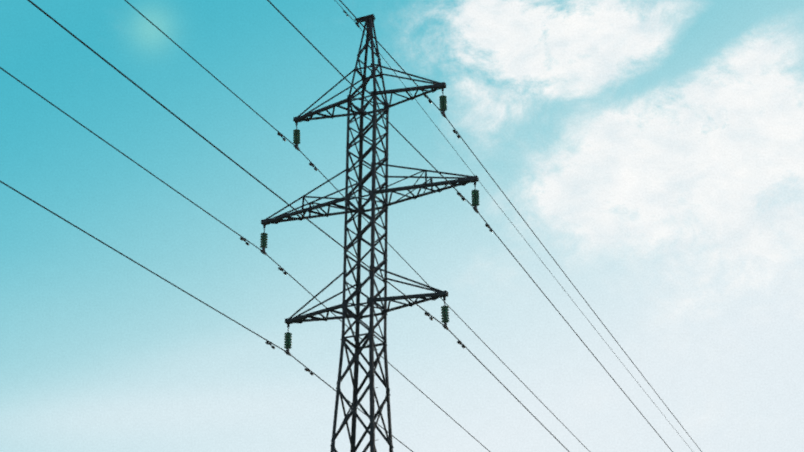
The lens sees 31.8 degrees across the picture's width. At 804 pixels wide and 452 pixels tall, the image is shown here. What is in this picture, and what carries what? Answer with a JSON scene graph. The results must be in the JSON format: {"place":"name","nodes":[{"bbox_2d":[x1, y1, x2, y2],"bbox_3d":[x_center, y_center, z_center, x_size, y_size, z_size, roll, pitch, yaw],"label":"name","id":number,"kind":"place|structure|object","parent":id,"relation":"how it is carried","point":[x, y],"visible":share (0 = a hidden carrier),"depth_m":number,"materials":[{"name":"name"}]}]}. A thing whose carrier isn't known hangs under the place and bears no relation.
{"place":"outdoors","nodes":[
{"label":"outdoors","id":0,"kind":"place"},
{"bbox_2d":[0,0,803,451],"label":"sky","id":1,"kind":"structure","parent":0,"point":[654,149],"materials":[{"name":"blue"}]},
{"bbox_3d":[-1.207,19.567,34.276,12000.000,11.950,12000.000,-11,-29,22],"label":"meadow ground","id":2,"kind":"structure","parent":0,"visible":0},
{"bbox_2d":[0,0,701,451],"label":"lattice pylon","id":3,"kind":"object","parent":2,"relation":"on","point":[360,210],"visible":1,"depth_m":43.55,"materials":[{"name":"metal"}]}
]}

